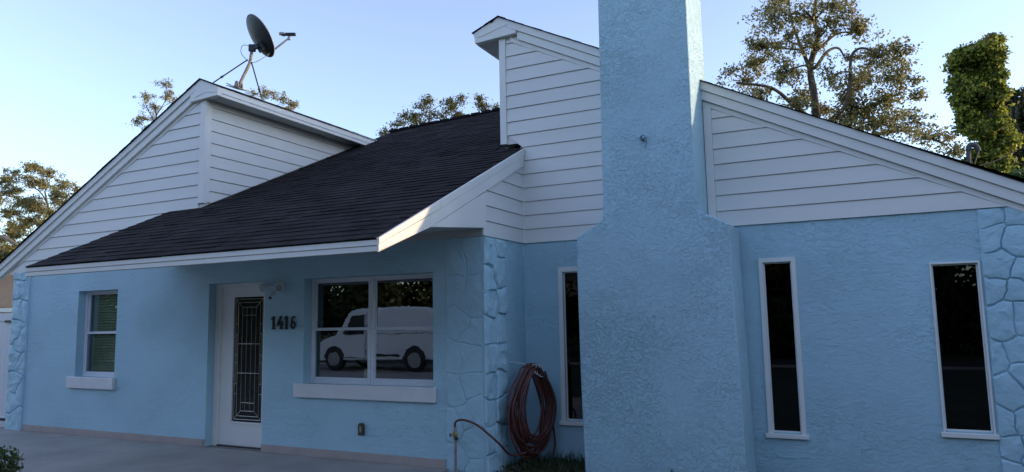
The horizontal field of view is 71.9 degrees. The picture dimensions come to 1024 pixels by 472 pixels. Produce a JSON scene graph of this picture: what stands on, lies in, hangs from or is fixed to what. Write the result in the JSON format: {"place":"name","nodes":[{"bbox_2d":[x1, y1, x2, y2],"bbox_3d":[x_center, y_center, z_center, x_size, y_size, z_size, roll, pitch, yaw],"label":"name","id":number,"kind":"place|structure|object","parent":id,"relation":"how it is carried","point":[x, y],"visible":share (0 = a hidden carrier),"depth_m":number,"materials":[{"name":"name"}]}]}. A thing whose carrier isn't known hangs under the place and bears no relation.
{"place":"outdoors","nodes":[
{"label":"outdoors","id":0,"kind":"place"},
{"bbox_2d":[0,429,448,471],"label":"patio","id":1,"kind":"structure","parent":0,"point":[47,452],"depth_m":8.81,"materials":[{"name":"paint"}]},
{"bbox_2d":[0,0,1023,251],"label":"sky","id":2,"kind":"structure","parent":0,"point":[71,71],"materials":[{"name":"blue"}]},
{"bbox_2d":[458,450,600,471],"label":"grass","id":3,"kind":"structure","parent":0,"point":[540,466],"depth_m":7.95,"materials":[{"name":"plant"}]},
{"bbox_2d":[449,431,458,471],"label":"hose spigot","id":4,"kind":"object","parent":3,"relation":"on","point":[454,435],"visible":1,"depth_m":7.76,"materials":[{"name":"metal"}]},
{"bbox_2d":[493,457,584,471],"bbox_3d":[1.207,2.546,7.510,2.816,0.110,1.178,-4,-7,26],"label":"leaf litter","id":5,"kind":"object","parent":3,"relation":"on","point":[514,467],"visible":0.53,"depth_m":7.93,"materials":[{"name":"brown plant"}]},
{"label":"ground","id":6,"kind":"structure","parent":0,"visible":0},
{"bbox_2d":[0,270,14,312],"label":"neighbour house","id":7,"kind":"structure","parent":6,"relation":"on","point":[6,288],"depth_m":26.01,"materials":[{"name":"beige"}]},
{"bbox_2d":[0,235,17,260],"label":"bare limb tree","id":8,"kind":"object","parent":6,"relation":"on","point":[2,256],"visible":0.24,"depth_m":27.96,"materials":[{"name":"plant"}]},
{"bbox_2d":[0,445,23,471],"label":"shrub","id":9,"kind":"object","parent":6,"relation":"on","point":[11,466],"visible":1,"depth_m":7.68,"materials":[{"name":"green plant"}]},
{"bbox_2d":[0,160,80,254],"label":"broad tree","id":10,"kind":"object","parent":6,"relation":"on","point":[15,230],"visible":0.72,"depth_m":31.87,"materials":[{"name":"green plant"}]},
{"bbox_2d":[125,77,177,130],"bbox_3d":[-18.239,-1.029,36.313,4.691,14.603,1.842,-6,-8,34],"label":"tree top","id":11,"kind":"object","parent":6,"relation":"on","point":[146,100],"visible":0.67,"depth_m":37.20,"materials":[{"name":"green plant"}]},
{"bbox_2d":[245,85,299,110],"bbox_3d":[-12.377,-0.882,35.869,3.437,13.986,1.778,-6,-8,37],"label":"tree top","id":12,"kind":"object","parent":6,"relation":"on","point":[291,104],"visible":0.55,"depth_m":36.24,"materials":[{"name":"green plant"}]},
{"bbox_2d":[376,92,469,136],"bbox_3d":[-3.773,-0.418,28.807,4.435,11.117,1.962,-6,-8,37],"label":"tree top","id":13,"kind":"object","parent":6,"relation":"on","point":[412,117],"visible":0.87,"depth_m":29.14,"materials":[{"name":"green plant"}]},
{"bbox_2d":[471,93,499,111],"bbox_3d":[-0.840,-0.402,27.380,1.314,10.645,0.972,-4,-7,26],"label":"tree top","id":14,"kind":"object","parent":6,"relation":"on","point":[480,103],"visible":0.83,"depth_m":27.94,"materials":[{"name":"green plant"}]},
{"bbox_2d":[0,0,1023,471],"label":"house","id":15,"kind":"structure","parent":6,"relation":"on","point":[708,276],"depth_m":7.93,"materials":[{"name":"blue paint"}]},
{"bbox_2d":[0,313,11,426],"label":"side gate","id":16,"kind":"structure","parent":15,"relation":"attached to","point":[5,326],"depth_m":12.07,"materials":[{"name":"white plastic"}]},
{"bbox_2d":[82,290,117,376],"bbox_3d":[-6.354,1.524,11.035,0.949,1.336,0.070,-4,-7,26],"label":"window","id":17,"kind":"structure","parent":15,"relation":"in","point":[85,373],"depth_m":11.18,"materials":[{"name":"white plastic"}]},
{"bbox_2d":[91,294,117,371],"bbox_3d":[-6.292,1.477,11.062,0.850,1.332,0.027,-4,-7,26],"label":"window blind","id":18,"kind":"object","parent":15,"relation":"attached to","point":[101,353],"depth_m":11.11,"materials":[{"name":"green plastic"}]},
{"bbox_2d":[212,282,264,449],"bbox_3d":[-3.678,1.754,9.678,1.049,2.219,0.110,-4,-7,26],"label":"door","id":19,"kind":"structure","parent":15,"relation":"in","point":[239,319],"depth_m":9.71,"materials":[{"name":"white paint"}]},
{"bbox_2d":[213,14,295,98],"bbox_3d":[-3.942,-2.781,10.853,0.949,1.181,0.768,-4,-7,26],"label":"satellite dish","id":20,"kind":"object","parent":15,"relation":"attached to","point":[260,36],"visible":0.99,"depth_m":10.81,"materials":[{"name":"grey metal"}]},
{"bbox_2d":[258,282,284,299],"bbox_3d":[-3.134,0.716,9.228,0.419,0.232,0.192,-4,-7,26],"label":"light","id":21,"kind":"object","parent":15,"relation":"attached to","point":[277,287],"visible":1,"depth_m":9.19,"materials":[{"name":"white plastic"}]},
{"bbox_2d":[271,316,274,328],"bbox_3d":[-3.137,1.139,9.271,0.062,0.173,0.020,-4,-7,26],"label":"house numeral","id":22,"kind":"object","parent":15,"relation":"attached to","point":[273,321],"visible":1,"depth_m":9.26,"materials":[{"name":"black metal"}]},
{"bbox_2d":[276,316,282,328],"bbox_3d":[-3.031,1.131,9.219,0.102,0.173,0.020,-4,-7,26],"label":"house numeral","id":23,"kind":"object","parent":15,"relation":"attached to","point":[280,322],"visible":1,"depth_m":9.21,"materials":[{"name":"black metal"}]},
{"bbox_2d":[284,316,287,328],"bbox_3d":[-2.937,1.124,9.173,0.062,0.173,0.020,-4,-7,26],"label":"house numeral","id":24,"kind":"object","parent":15,"relation":"attached to","point":[286,320],"visible":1,"depth_m":9.16,"materials":[{"name":"black metal"}]},
{"bbox_2d":[290,316,295,328],"bbox_3d":[-2.830,1.116,9.120,0.092,0.171,0.026,-4,-7,26],"label":"house numeral","id":25,"kind":"object","parent":15,"relation":"attached to","point":[291,319],"visible":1,"depth_m":9.12,"materials":[{"name":"black metal"}]},
{"bbox_2d":[311,276,370,384],"bbox_3d":[-2.166,1.202,8.992,0.955,1.338,0.070,-4,-7,26],"label":"window","id":26,"kind":"structure","parent":15,"relation":"in","point":[314,324],"depth_m":9.02,"materials":[{"name":"white plastic"}]},
{"bbox_2d":[358,423,364,434],"bbox_3d":[-1.814,2.321,8.480,0.084,0.142,0.043,-4,-7,26],"label":"outlet cover","id":27,"kind":"object","parent":15,"relation":"attached to","point":[361,428],"visible":1,"depth_m":8.47,"materials":[{"name":"grey metal"}]},
{"bbox_2d":[371,273,432,386],"bbox_3d":[-1.288,1.135,8.560,0.996,1.338,0.070,-4,-7,26],"label":"window","id":28,"kind":"structure","parent":15,"relation":"in","point":[374,279],"depth_m":8.67,"materials":[{"name":"white plastic"}]},
{"bbox_2d":[509,361,545,376],"bbox_3d":[0.171,1.565,8.274,0.436,0.185,0.168,-2,-7,8],"label":"hose hanger","id":29,"kind":"object","parent":15,"relation":"attached to","point":[539,365],"visible":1,"depth_m":8.27,"materials":[{"name":"blue metal"}]},
{"bbox_2d":[454,363,556,462],"bbox_3d":[0.027,2.028,7.997,1.359,1.137,0.394,3,-8,-32],"label":"garden hose","id":30,"kind":"object","parent":29,"relation":"hanging from","point":[518,428],"visible":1,"depth_m":8.10,"materials":[{"name":"rubber"}]},
{"bbox_2d":[558,266,582,425],"bbox_3d":[0.957,1.305,8.442,0.864,1.898,0.090,-4,-7,26],"label":"window","id":31,"kind":"structure","parent":15,"relation":"in","point":[570,309],"depth_m":8.58,"materials":[{"name":"white paint"}]},
{"bbox_2d":[640,135,646,145],"bbox_3d":[1.421,-1.035,7.685,0.073,0.144,0.059,3,-8,-31],"label":"chimney hook","id":32,"kind":"object","parent":15,"relation":"attached to","point":[642,139],"visible":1,"depth_m":7.68,"materials":[{"name":"paint"}]},
{"bbox_2d":[758,257,808,439],"bbox_3d":[2.869,1.177,7.499,0.421,1.894,0.090,-4,-7,26],"label":"window","id":33,"kind":"structure","parent":15,"relation":"in","point":[779,279],"depth_m":7.51,"materials":[{"name":"white paint"}]},
{"bbox_2d":[929,261,999,439],"bbox_3d":[4.321,1.083,6.783,0.465,1.671,0.090,-4,-7,26],"label":"window","id":34,"kind":"structure","parent":15,"relation":"in","point":[965,395],"depth_m":6.80,"materials":[{"name":"white paint"}]},
{"bbox_2d":[965,142,980,163],"bbox_3d":[5.870,-0.735,8.939,0.210,0.921,0.126,-1,-7,-1],"label":"service mast","id":35,"kind":"object","parent":15,"relation":"attached to","point":[975,146],"visible":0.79,"depth_m":8.97,"materials":[{"name":"grey metal"}]},
{"bbox_2d":[979,146,1023,165],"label":"power cable","id":36,"kind":"object","parent":35,"relation":"attached to","point":[1001,157],"visible":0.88,"depth_m":10.19,"materials":[{"name":"black rubber"}]},
{"bbox_2d":[712,0,970,158],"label":"oak tree","id":37,"kind":"object","parent":6,"relation":"on","point":[848,99],"visible":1,"depth_m":19.20,"materials":[{"name":"green plant"}]},
{"bbox_2d":[939,32,1023,172],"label":"vine covered tree","id":38,"kind":"object","parent":6,"relation":"on","point":[978,88],"visible":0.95,"depth_m":12.65,"materials":[{"name":"green plant"}]},
{"bbox_2d":[993,163,1023,178],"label":"bright shrub","id":39,"kind":"object","parent":6,"relation":"on","point":[1017,173],"visible":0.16,"depth_m":10.60,"materials":[{"name":"green plant"}]},
{"bbox_2d":[1005,85,1023,169],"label":"dark tree","id":40,"kind":"object","parent":6,"relation":"on","point":[1017,112],"visible":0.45,"depth_m":14.21,"materials":[{"name":"green plant"}]}
]}

